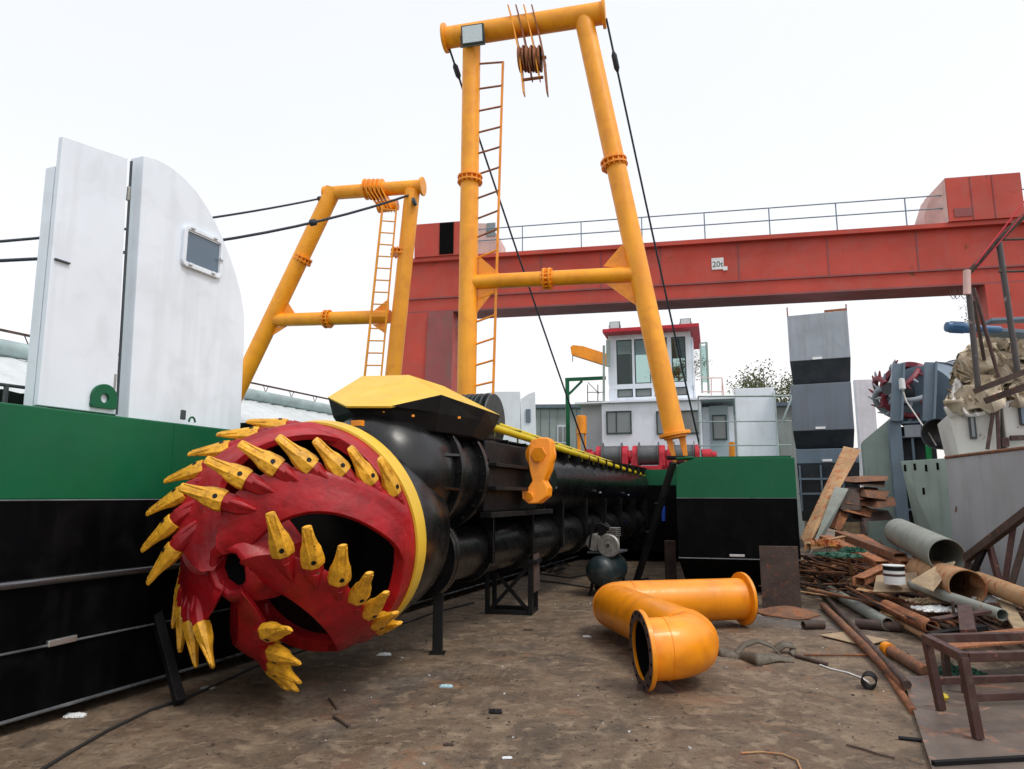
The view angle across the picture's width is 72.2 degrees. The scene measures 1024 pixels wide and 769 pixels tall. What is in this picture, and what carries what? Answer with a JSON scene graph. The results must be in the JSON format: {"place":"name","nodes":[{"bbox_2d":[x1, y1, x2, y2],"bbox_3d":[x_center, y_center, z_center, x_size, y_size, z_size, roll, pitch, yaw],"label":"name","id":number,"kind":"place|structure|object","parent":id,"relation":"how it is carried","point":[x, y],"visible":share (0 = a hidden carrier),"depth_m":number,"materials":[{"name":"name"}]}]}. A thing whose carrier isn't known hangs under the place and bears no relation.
{"place":"outdoors","nodes":[
{"label":"outdoors","id":0,"kind":"place"},
{"bbox_2d":[0,529,1023,768],"bbox_3d":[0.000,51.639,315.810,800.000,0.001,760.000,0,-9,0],"label":"ground","id":1,"kind":"structure","parent":0,"point":[712,726],"depth_m":5.37,"materials":[{"name":"concrete"}]},
{"bbox_2d":[0,328,334,427],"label":"warehouse","id":2,"kind":"structure","parent":1,"relation":"on","point":[13,368],"depth_m":19.49,"materials":[{"name":"metal"}]},
{"bbox_2d":[153,611,185,705],"bbox_3d":[-2.882,2.052,5.781,0.969,0.944,0.075,-9,-12,43],"label":"steel prop","id":3,"kind":"object","parent":1,"relation":"on","point":[174,681],"visible":0.56,"depth_m":5.60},
{"bbox_2d":[40,602,474,768],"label":"ground cable","id":4,"kind":"object","parent":1,"relation":"on","point":[54,761],"visible":0.73,"depth_m":5.25,"materials":[{"name":"black rubber"}]},
{"bbox_2d":[0,384,590,725],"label":"dredger hull","id":5,"kind":"object","parent":1,"relation":"on","point":[82,603],"visible":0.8,"depth_m":5.30,"materials":[{"name":"green paint"}]},
{"bbox_2d":[23,136,243,429],"bbox_3d":[-3.181,-0.837,6.334,0.215,2.365,2.125,-3,-10,21],"label":"splash screen","id":6,"kind":"object","parent":5,"relation":"on","point":[179,343],"visible":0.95,"depth_m":6.05,"materials":[{"name":"white paint"}]},
{"bbox_2d":[33,136,130,414],"bbox_3d":[-3.397,-0.888,5.642,0.070,2.200,0.680,-3,-10,21],"label":"open door","id":7,"kind":"structure","parent":6,"relation":"in","point":[79,341],"depth_m":5.57,"materials":[{"name":"white paint"}]},
{"bbox_2d":[180,226,223,277],"bbox_3d":[-2.963,-1.268,6.749,0.055,0.395,0.493,-3,-10,21],"label":"window","id":8,"kind":"structure","parent":6,"relation":"in","point":[202,252],"depth_m":6.74,"materials":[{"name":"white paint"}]},
{"bbox_2d":[241,177,426,401],"bbox_3d":[-4.334,-1.935,15.862,4.801,5.388,0.486,-2,-9,12],"label":"mast","id":9,"kind":"object","parent":5,"relation":"on","point":[280,314],"visible":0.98,"depth_m":15.70,"materials":[{"name":"metal"}]},
{"bbox_2d":[0,196,320,242],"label":"stay rope","id":10,"kind":"object","parent":9,"relation":"attached to","point":[37,238],"visible":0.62,"depth_m":14.20,"materials":[{"name":"metal"}]},
{"bbox_2d":[0,194,408,261],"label":"stay rope","id":11,"kind":"object","parent":9,"relation":"attached to","point":[312,222],"visible":0.67,"depth_m":13.59,"materials":[{"name":"metal"}]},
{"bbox_2d":[361,178,398,212],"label":"hoist block","id":12,"kind":"structure","parent":9,"relation":"hanging from","point":[382,198],"depth_m":15.83,"materials":[{"name":"yellow paint"}]},
{"bbox_2d":[484,392,535,444],"bbox_3d":[-0.048,0.969,17.129,1.280,1.586,0.226,-1,-9,7],"label":"splash screen","id":13,"kind":"object","parent":5,"relation":"on","point":[519,413],"visible":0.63,"depth_m":17.06,"materials":[{"name":"white paint"}]},
{"bbox_2d":[429,593,445,654],"bbox_3d":[-0.765,2.406,7.266,0.160,0.720,0.160,0,-9,0],"label":"support post","id":14,"kind":"object","parent":1,"relation":"on","point":[437,633],"visible":0.76,"depth_m":7.21,"materials":[{"name":"black metal"}]},
{"bbox_2d":[268,375,649,633],"bbox_3d":[1.293,2.002,12.708,1.997,2.540,14.272,-4,-10,24],"label":"dredge ladder","id":15,"kind":"object","parent":14,"relation":"on","point":[470,482],"visible":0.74,"depth_m":7.62,"materials":[{"name":"metal"}]},
{"bbox_2d":[140,418,425,691],"bbox_3d":[-1.898,1.341,5.720,2.179,2.190,1.643,-3,-9,18],"label":"cutter head","id":16,"kind":"object","parent":15,"relation":"attached to","point":[321,523],"visible":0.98,"depth_m":5.31},
{"bbox_2d":[462,393,504,442],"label":"sheave block","id":17,"kind":"structure","parent":15,"relation":"on","point":[492,402],"depth_m":8.52,"materials":[{"name":"grey metal"}]},
{"bbox_2d":[522,437,555,503],"bbox_3d":[0.342,1.084,8.824,0.382,0.818,0.403,-3,-9,19],"label":"swing sheave","id":18,"kind":"object","parent":15,"relation":"hanging from","point":[540,454],"visible":0.98,"depth_m":8.69,"materials":[{"name":"orange paint"}]},
{"bbox_2d":[485,553,541,615],"bbox_3d":[0.032,2.771,9.823,0.730,0.800,0.500,-2,-9,12],"label":"trestle","id":19,"kind":"object","parent":1,"relation":"on","point":[532,565],"visible":0.79,"depth_m":9.62,"materials":[{"name":"black metal"}]},
{"bbox_2d":[586,517,630,595],"bbox_3d":[1.582,2.835,11.661,0.586,1.256,1.030,-4,-10,23],"label":"air compressor","id":20,"kind":"object","parent":1,"relation":"on","point":[608,565],"visible":0.94,"depth_m":11.37,"materials":[{"name":"teal paint"}]},
{"bbox_2d":[206,564,1022,768],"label":"ground litter","id":21,"kind":"object","parent":1,"relation":"on","point":[213,744],"visible":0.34,"depth_m":5.83,"materials":[{"name":"metal"}]},
{"bbox_2d":[580,470,677,551],"bbox_3d":[4.389,3.876,22.203,6.782,1.990,10.178,-3,-9,16],"label":"dredger hull","id":22,"kind":"object","parent":1,"relation":"on","point":[667,528],"visible":0.15,"depth_m":17.27,"materials":[{"name":"green paint"}]},
{"bbox_2d":[576,415,586,451],"bbox_3d":[1.874,1.580,18.862,0.280,1.499,0.280,0,-9,0],"label":"orange post","id":23,"kind":"object","parent":22,"relation":"on","point":[581,420],"visible":0.75,"depth_m":18.84,"materials":[{"name":"metal"}]},
{"bbox_2d":[565,376,605,446],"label":"gallows","id":24,"kind":"object","parent":22,"relation":"on","point":[567,380],"visible":0.88,"depth_m":19.87,"materials":[{"name":"green paint"}]},
{"bbox_2d":[570,345,605,365],"bbox_3d":[2.961,0.813,23.316,1.990,4.408,0.399,-2,-9,14],"label":"davit crane","id":25,"kind":"object","parent":22,"relation":"on","point":[588,354],"visible":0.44,"depth_m":23.62,"materials":[{"name":"orange paint"}]},
{"bbox_2d":[586,442,631,464],"bbox_3d":[2.630,1.869,18.228,1.533,0.720,0.680,-3,-9,16],"label":"winch","id":26,"kind":"object","parent":22,"relation":"on","point":[620,454],"visible":0.46,"depth_m":18.02,"materials":[{"name":"red paint"}]},
{"bbox_2d":[628,442,667,469],"bbox_3d":[3.528,1.829,17.974,1.533,0.720,0.680,-3,-9,16],"label":"winch","id":27,"kind":"object","parent":22,"relation":"on","point":[649,455],"visible":0.69,"depth_m":17.77,"materials":[{"name":"red paint"}]},
{"bbox_2d":[575,323,734,465],"bbox_3d":[4.363,0.613,20.494,4.407,3.910,3.820,-3,-9,16],"label":"deckhouse","id":28,"kind":"object","parent":22,"relation":"on","point":[627,414],"visible":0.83,"depth_m":19.05,"materials":[{"name":"white paint"}]},
{"bbox_2d":[709,405,729,456],"bbox_3d":[5.532,1.419,18.692,0.490,1.725,0.045,-3,-9,16],"label":"door","id":29,"kind":"structure","parent":28,"relation":"in","point":[723,409],"depth_m":18.69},
{"bbox_2d":[663,441,716,468],"bbox_3d":[4.372,1.791,17.735,1.533,0.720,0.680,-3,-9,16],"label":"winch","id":30,"kind":"object","parent":22,"relation":"on","point":[693,450],"visible":0.38,"depth_m":17.53,"materials":[{"name":"red paint"}]},
{"bbox_2d":[633,462,676,580],"bbox_3d":[2.428,2.428,12.081,0.136,2.158,1.090,6,-11,-33],"label":"diagonal prop","id":31,"kind":"object","parent":1,"relation":"on","point":[660,503],"visible":0.83,"depth_m":12.04,"materials":[{"name":"black metal"}]},
{"bbox_2d":[636,670,677,692],"bbox_3d":[1.211,2.481,5.879,0.358,0.138,0.179,-3,-9,17],"label":"wedge","id":32,"kind":"object","parent":1,"relation":"on","point":[664,686],"visible":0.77,"depth_m":5.80,"materials":[{"name":"metal"}]},
{"bbox_2d":[535,402,804,534],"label":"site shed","id":33,"kind":"structure","parent":1,"relation":"on","point":[551,421],"depth_m":29.88,"materials":[{"name":"white paint"}]},
{"bbox_2d":[664,540,676,579],"bbox_3d":[3.031,3.369,13.440,0.180,0.750,0.200,0,-9,0],"label":"support post","id":34,"kind":"object","parent":1,"relation":"on","point":[670,559],"depth_m":13.36,"materials":[{"name":"metal"}]},
{"bbox_2d":[592,572,757,691],"bbox_3d":[1.541,2.479,7.530,1.758,0.641,3.991,-4,-10,25],"label":"bent pipe","id":35,"kind":"object","parent":1,"relation":"on","point":[666,628],"visible":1,"depth_m":6.79,"materials":[{"name":"metal"}]},
{"bbox_2d":[648,350,712,380],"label":"tree","id":36,"kind":"object","parent":1,"relation":"on","point":[677,370],"visible":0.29,"depth_m":60.87,"materials":[{"name":"green plant"}]},
{"bbox_2d":[401,172,1023,392],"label":"gantry crane","id":37,"kind":"object","parent":1,"relation":"on","point":[943,243],"visible":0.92,"depth_m":25.17,"materials":[{"name":"red paint"}]},
{"bbox_2d":[675,456,800,589],"bbox_3d":[5.501,3.341,18.207,1.901,2.217,14.020,-2,-9,15],"label":"dredger hull","id":38,"kind":"object","parent":1,"relation":"on","point":[734,513],"visible":0.99,"depth_m":11.59,"materials":[{"name":"green paint"}]},
{"bbox_2d":[440,0,690,462],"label":"mast","id":39,"kind":"object","parent":38,"relation":"on","point":[627,261],"visible":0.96,"depth_m":13.12,"materials":[{"name":"metal"}]},
{"bbox_2d":[460,23,484,47],"bbox_3d":[-0.767,-6.857,13.838,0.500,0.437,0.194,-2,-9,12],"label":"floodlight","id":40,"kind":"object","parent":39,"relation":"attached to","point":[471,35],"visible":1,"depth_m":13.78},
{"bbox_2d":[449,49,585,451],"bbox_3d":[0.340,-2.555,16.442,0.114,7.923,6.440,-5,-10,30],"label":"stay rope","id":41,"kind":"object","parent":39,"relation":"attached to","point":[456,71],"visible":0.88,"depth_m":16.14,"materials":[{"name":"metal"}]},
{"bbox_2d":[507,4,548,96],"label":"hoist block","id":42,"kind":"structure","parent":39,"relation":"hanging from","point":[530,59],"depth_m":13.66,"materials":[{"name":"yellow paint"}]},
{"bbox_2d":[606,18,702,456],"bbox_3d":[3.144,-2.659,15.010,0.114,8.327,4.983,-6,-11,32],"label":"stay rope","id":43,"kind":"object","parent":39,"relation":"attached to","point":[615,61],"visible":0.95,"depth_m":14.64,"materials":[{"name":"metal"}]},
{"bbox_2d":[697,395,791,456],"bbox_3d":[4.139,0.725,12.663,0.105,1.290,2.021,6,-11,-35],"label":"deck railing","id":44,"kind":"object","parent":38,"relation":"on","point":[776,421],"visible":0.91,"depth_m":12.43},
{"bbox_2d":[734,387,777,455],"bbox_3d":[5.449,0.956,15.675,0.829,1.776,0.600,-2,-9,15],"label":"splash screen","id":45,"kind":"object","parent":38,"relation":"on","point":[755,409],"visible":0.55,"depth_m":15.69,"materials":[{"name":"white paint"}]},
{"bbox_2d":[810,487,847,553],"bbox_3d":[5.791,2.470,12.850,0.278,1.203,1.822,-8,-12,41],"label":"leaning plate","id":46,"kind":"object","parent":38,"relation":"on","point":[836,498],"visible":0.9,"depth_m":13.12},
{"bbox_2d":[801,446,860,542],"bbox_3d":[6.275,2.113,13.822,0.374,1.968,3.097,-8,-12,42],"label":"plank","id":47,"kind":"object","parent":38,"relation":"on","point":[846,459],"visible":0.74,"depth_m":13.99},
{"bbox_2d":[829,510,848,530],"bbox_3d":[6.138,2.556,13.284,0.414,0.399,0.823,-1,-9,3],"label":"scrap plate","id":48,"kind":"object","parent":47,"relation":"on","point":[839,520],"visible":0.64,"depth_m":13.07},
{"bbox_2d":[850,509,892,520],"bbox_3d":[6.818,2.477,13.357,0.643,0.219,0.796,0,-9,0],"label":"scrap plate","id":49,"kind":"object","parent":47,"relation":"on","point":[880,515],"visible":0.7,"depth_m":13.12,"materials":[{"name":"metal"}]},
{"bbox_2d":[838,506,876,516],"bbox_3d":[6.588,2.421,13.487,0.816,0.246,0.796,0,-9,0],"label":"scrap plate","id":50,"kind":"object","parent":49,"relation":"on","point":[866,511],"visible":0.67,"depth_m":13.21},
{"bbox_2d":[839,487,861,510],"bbox_3d":[6.423,2.199,13.583,0.541,0.454,0.796,0,-9,0],"label":"scrap plate","id":51,"kind":"object","parent":50,"relation":"on","point":[852,496],"visible":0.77,"depth_m":13.31,"materials":[{"name":"metal"}]},
{"bbox_2d":[846,498,868,505],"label":"scrap plate","id":52,"kind":"object","parent":50,"relation":"on","point":[864,502],"visible":0.22,"depth_m":13.32,"materials":[{"name":"metal"}]},
{"bbox_2d":[868,496,896,507],"bbox_3d":[6.954,2.216,13.277,0.511,0.223,0.796,0,-9,0],"label":"scrap plate","id":53,"kind":"object","parent":52,"relation":"on","point":[881,503],"visible":0.65,"depth_m":13.07,"materials":[{"name":"metal"}]},
{"bbox_2d":[859,489,888,499],"bbox_3d":[6.920,2.098,13.478,0.607,0.220,0.795,0,-9,0],"label":"scrap plate","id":54,"kind":"object","parent":53,"relation":"on","point":[878,494],"visible":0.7,"depth_m":13.27,"materials":[{"name":"metal"}]},
{"bbox_2d":[721,358,789,401],"bbox_3d":[13.018,2.924,36.055,4.228,8.715,4.234,0,-9,0],"label":"tree","id":55,"kind":"object","parent":1,"relation":"on","point":[751,383],"visible":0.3,"depth_m":36.65,"materials":[{"name":"green plant"}]},
{"bbox_2d":[717,647,794,665],"bbox_3d":[2.300,2.669,6.944,0.887,0.131,0.445,-6,-11,32],"label":"strap","id":56,"kind":"object","parent":1,"relation":"on","point":[757,659],"visible":0.8,"depth_m":6.84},
{"bbox_2d":[734,639,780,654],"bbox_3d":[2.494,2.683,7.168,0.457,0.154,0.156,0,-9,0],"label":"strap","id":57,"kind":"object","parent":1,"relation":"on","point":[742,646],"visible":0.95,"depth_m":7.16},
{"bbox_2d":[759,546,801,607],"bbox_3d":[3.893,2.793,10.196,0.546,0.873,0.053,-2,-9,11],"label":"steel plate","id":58,"kind":"object","parent":1,"relation":"on","point":[780,575],"visible":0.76,"depth_m":10.17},
{"bbox_2d":[758,606,818,617],"bbox_3d":[3.780,3.097,9.644,0.800,0.100,0.800,0,-9,0],"label":"round lid","id":59,"kind":"object","parent":1,"relation":"on","point":[791,611],"visible":0.95,"depth_m":9.46,"materials":[{"name":"metal"}]},
{"bbox_2d":[820,632,887,643],"bbox_3d":[3.851,2.840,7.874,0.447,0.023,0.661,3,-10,-20],"label":"cardboard","id":60,"kind":"object","parent":1,"relation":"on","point":[843,636],"visible":0.57,"depth_m":7.86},
{"bbox_2d":[825,586,893,629],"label":"scrap pipe","id":61,"kind":"object","parent":1,"relation":"on","point":[864,610],"visible":0.77,"depth_m":9.30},
{"bbox_2d":[853,379,876,486],"bbox_3d":[15.229,3.044,29.962,0.754,6.562,0.250,-1,-9,8],"label":"distant screen","id":62,"kind":"object","parent":1,"relation":"on","point":[866,421],"visible":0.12,"depth_m":30.15,"materials":[{"name":"white paint"}]},
{"bbox_2d":[820,602,910,690],"bbox_3d":[3.837,2.816,7.905,0.090,0.096,4.515,-3,-9,16],"label":"scrap pipe","id":63,"kind":"object","parent":1,"relation":"on","point":[856,638],"visible":0.78,"depth_m":7.37,"materials":[{"name":"metal"}]},
{"bbox_2d":[820,593,911,688],"bbox_3d":[4.297,2.998,9.120,0.064,0.131,7.390,-3,-9,17],"label":"scrap pipe","id":64,"kind":"object","parent":1,"relation":"on","point":[905,682],"visible":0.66,"depth_m":6.99,"materials":[{"name":"metal"}]},
{"bbox_2d":[855,618,900,631],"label":"scrap pipe","id":65,"kind":"object","parent":1,"relation":"on","point":[870,624],"visible":0.84,"depth_m":8.42,"materials":[{"name":"metal"}]},
{"bbox_2d":[758,540,1023,647],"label":"scrap bits","id":66,"kind":"object","parent":1,"relation":"on","point":[824,566],"visible":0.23,"depth_m":11.09,"materials":[{"name":"metal"}]},
{"bbox_2d":[813,551,862,557],"bbox_3d":[4.800,2.493,10.321,0.532,0.082,0.683,0,-9,0],"label":"netting","id":67,"kind":"object","parent":66,"relation":"on","point":[835,554],"visible":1,"depth_m":10.14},
{"bbox_2d":[819,535,889,566],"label":"channel beam","id":68,"kind":"structure","parent":66,"relation":"on","point":[870,559],"depth_m":10.61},
{"bbox_2d":[852,564,882,584],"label":"channel beam","id":69,"kind":"structure","parent":66,"relation":"on","point":[868,576],"depth_m":9.40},
{"bbox_2d":[855,534,908,564],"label":"channel beam","id":70,"kind":"structure","parent":66,"relation":"on","point":[898,559],"depth_m":10.36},
{"bbox_2d":[835,531,906,559],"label":"channel beam","id":71,"kind":"structure","parent":70,"relation":"on","point":[873,547],"depth_m":10.99,"materials":[{"name":"metal"}]},
{"bbox_2d":[873,572,917,592],"bbox_3d":[5.005,2.581,9.169,0.678,0.232,0.458,-2,-9,11],"label":"cardboard","id":72,"kind":"object","parent":66,"relation":"on","point":[880,586],"visible":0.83,"depth_m":9.07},
{"bbox_2d":[882,564,905,584],"bbox_3d":[4.914,2.441,9.029,0.260,0.235,0.260,0,-9,0],"label":"paint can","id":73,"kind":"object","parent":72,"relation":"on","point":[893,574],"visible":1,"depth_m":8.93,"materials":[{"name":"white metal"}]},
{"bbox_2d":[911,604,957,612],"bbox_3d":[4.906,2.585,8.114,0.448,0.071,0.364,0,-9,0],"label":"paper scrap","id":74,"kind":"object","parent":66,"relation":"on","point":[939,608],"visible":0.87,"depth_m":8.04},
{"bbox_2d":[997,599,1023,627],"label":"plank","id":75,"kind":"object","parent":66,"relation":"on","point":[1014,618],"visible":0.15,"depth_m":7.14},
{"bbox_2d":[907,580,1008,620],"bbox_3d":[5.013,2.433,8.009,0.120,0.180,1.977,-1,-9,6],"label":"scrap pipe","id":76,"kind":"object","parent":75,"relation":"on","point":[1000,614],"visible":0.88,"depth_m":7.72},
{"bbox_2d":[969,572,1023,606],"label":"rusty tube","id":77,"kind":"object","parent":75,"relation":"on","point":[1006,590],"visible":0.94,"depth_m":7.66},
{"bbox_2d":[861,419,936,558],"bbox_3d":[9.976,2.676,18.293,1.507,3.436,5.100,-4,-10,24],"label":"grey barge","id":78,"kind":"object","parent":1,"relation":"on","point":[888,447],"visible":0.45,"depth_m":16.45},
{"bbox_2d":[868,360,922,420],"bbox_3d":[9.561,0.164,17.129,1.510,1.586,1.500,5,-11,-31],"label":"cutter head","id":79,"kind":"object","parent":78,"relation":"on","point":[881,393],"visible":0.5,"depth_m":16.83},
{"bbox_2d":[890,362,904,421],"bbox_3d":[8.940,0.186,16.278,0.393,1.369,0.310,-4,-10,24],"label":"steel post","id":80,"kind":"object","parent":78,"relation":"on","point":[897,399],"visible":0.98,"depth_m":16.22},
{"bbox_2d":[887,359,955,425],"bbox_3d":[11.159,0.218,17.705,3.688,2.161,1.680,6,-11,-34],"label":"storage tank","id":81,"kind":"object","parent":78,"relation":"on","point":[944,369],"visible":0.12,"depth_m":16.65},
{"bbox_2d":[921,361,937,421],"bbox_3d":[9.524,0.169,16.018,0.398,1.376,0.310,-4,-10,24],"label":"steel post","id":82,"kind":"object","parent":78,"relation":"on","point":[929,391],"visible":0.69,"depth_m":15.96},
{"bbox_2d":[921,418,943,449],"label":"dark pipe","id":83,"kind":"object","parent":78,"relation":"on","point":[930,426],"visible":0.27,"depth_m":15.31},
{"bbox_2d":[885,674,916,713],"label":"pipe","id":84,"kind":"object","parent":1,"relation":"on","point":[905,699],"visible":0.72,"depth_m":5.52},
{"bbox_2d":[880,611,925,637],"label":"scrap pipe","id":85,"kind":"object","parent":1,"relation":"on","point":[912,629],"visible":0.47,"depth_m":8.24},
{"bbox_2d":[880,600,939,631],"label":"scrap pipe","id":86,"kind":"object","parent":85,"relation":"on","point":[921,622],"visible":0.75,"depth_m":8.09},
{"bbox_2d":[885,646,927,675],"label":"scrap pipe","id":87,"kind":"object","parent":1,"relation":"on","point":[915,665],"visible":0.69,"depth_m":6.57,"materials":[{"name":"metal"}]},
{"bbox_2d":[814,565,1023,619],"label":"scrap heap","id":88,"kind":"object","parent":1,"relation":"on","point":[820,582],"depth_m":12.65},
{"bbox_2d":[836,575,958,621],"bbox_3d":[5.489,3.061,10.374,0.056,0.133,5.336,-2,-9,11],"label":"scrap pipe","id":89,"kind":"object","parent":88,"relation":"on","point":[943,613],"visible":0.12,"depth_m":8.74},
{"bbox_2d":[851,577,986,617],"bbox_3d":[5.368,2.847,9.603,0.048,0.106,4.113,-1,-9,7],"label":"scrap pipe","id":90,"kind":"object","parent":89,"relation":"on","point":[920,596],"visible":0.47,"depth_m":9.10,"materials":[{"name":"metal"}]},
{"bbox_2d":[906,557,987,601],"bbox_3d":[5.464,2.460,8.925,0.390,0.410,2.100,-3,-9,17],"label":"wide pipe","id":91,"kind":"object","parent":90,"relation":"on","point":[953,576],"visible":0.48,"depth_m":8.49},
{"bbox_2d":[884,518,965,567],"bbox_3d":[5.797,2.247,9.971,0.430,0.602,2.536,-3,-9,17],"label":"wide pipe","id":92,"kind":"object","parent":91,"relation":"on","point":[922,544],"visible":0.88,"depth_m":9.56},
{"bbox_2d":[911,561,954,590],"bbox_3d":[5.043,2.281,8.431,0.830,0.291,0.293,8,-12,-40],"label":"pointed board","id":93,"kind":"object","parent":91,"relation":"on","point":[930,579],"visible":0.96,"depth_m":8.36,"materials":[{"name":"beige wood"}]},
{"bbox_2d":[960,507,1023,594],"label":"stair truss","id":94,"kind":"object","parent":91,"relation":"on","point":[979,550],"visible":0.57,"depth_m":8.06,"materials":[{"name":"metal"}]},
{"bbox_2d":[901,446,1023,586],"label":"barge hull","id":95,"kind":"object","parent":1,"relation":"on","point":[967,501],"visible":0.75,"depth_m":11.03,"materials":[{"name":"metal"}]},
{"bbox_2d":[938,400,1023,455],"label":"white cabin","id":96,"kind":"object","parent":95,"relation":"on","point":[959,434],"visible":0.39,"depth_m":12.18,"materials":[{"name":"metal"}]},
{"bbox_2d":[943,336,1023,415],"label":"tarpaulin","id":97,"kind":"object","parent":96,"relation":"on","point":[966,397],"visible":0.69,"depth_m":12.32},
{"bbox_2d":[951,378,985,416],"bbox_3d":[8.183,0.177,12.492,0.612,0.890,1.508,-6,-11,34],"label":"plastic sheet","id":98,"kind":"object","parent":97,"relation":"on","point":[957,384],"visible":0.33,"depth_m":12.11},
{"bbox_2d":[982,317,1023,338],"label":"pipe","id":99,"kind":"object","parent":97,"relation":"on","point":[1004,333],"visible":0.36,"depth_m":12.37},
{"bbox_2d":[944,321,1001,333],"bbox_3d":[8.008,-0.993,12.206,0.948,0.220,0.210,0,-9,0],"label":"electric motor","id":100,"kind":"object","parent":99,"relation":"on","point":[956,327],"visible":0.79,"depth_m":12.14,"materials":[{"name":"blue paint"}]},
{"bbox_2d":[963,201,1023,403],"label":"pole scaffold","id":101,"kind":"object","parent":95,"relation":"on","point":[974,309],"visible":1,"depth_m":11.43,"materials":[{"name":"metal"}]},
{"bbox_2d":[906,666,1023,768],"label":"steel sheet","id":102,"kind":"object","parent":1,"relation":"on","point":[945,734],"visible":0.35,"depth_m":4.88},
{"bbox_2d":[921,631,1023,739],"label":"steel bench","id":103,"kind":"object","parent":102,"relation":"on","point":[966,678],"visible":1,"depth_m":4.96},
{"bbox_2d":[931,755,1023,766],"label":"edge bar","id":104,"kind":"object","parent":102,"relation":"on","point":[977,760],"visible":1,"depth_m":4.15,"materials":[{"name":"black metal"}]},
{"bbox_2d":[940,627,1023,692],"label":"steel table","id":105,"kind":"object","parent":102,"relation":"on","point":[946,662],"visible":0.21,"depth_m":5.84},
{"bbox_2d":[926,601,991,633],"bbox_3d":[4.211,2.235,6.648,0.461,0.275,1.282,-7,-11,38],"label":"steel bracket","id":106,"kind":"object","parent":105,"relation":"on","point":[965,614],"visible":0.85,"depth_m":6.69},
{"bbox_2d":[0,0,1023,486],"label":"sky","id":107,"kind":"structure","parent":0,"point":[257,104],"materials":[{"name":"white"}]},
{"bbox_2d":[804,521,860,547],"bbox_3d":[9.987,4.676,21.881,1.553,0.809,0.700,-4,-10,24],"label":"support block","id":108,"kind":"object","parent":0,"point":[852,527],"depth_m":21.40,"materials":[{"name":"brown wood"}]},
{"bbox_2d":[796,448,861,521],"bbox_3d":[10.953,3.484,24.084,1.900,2.215,6.080,-4,-10,24],"label":"hull section","id":109,"kind":"object","parent":108,"relation":"on","point":[815,467],"visible":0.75,"depth_m":21.72,"materials":[{"name":"metal"}]},
{"bbox_2d":[790,382,853,448],"bbox_3d":[10.821,1.364,24.451,1.745,1.972,6.030,-4,-10,24],"label":"hull section","id":110,"kind":"object","parent":109,"relation":"on","point":[822,416],"visible":0.97,"depth_m":21.81,"materials":[{"name":"metal"}]},
{"bbox_2d":[786,304,850,384],"bbox_3d":[10.840,-0.889,24.744,1.748,2.458,6.030,-4,-10,24],"label":"hull section","id":111,"kind":"object","parent":110,"relation":"on","point":[819,347],"visible":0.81,"depth_m":22.09,"materials":[{"name":"metal"}]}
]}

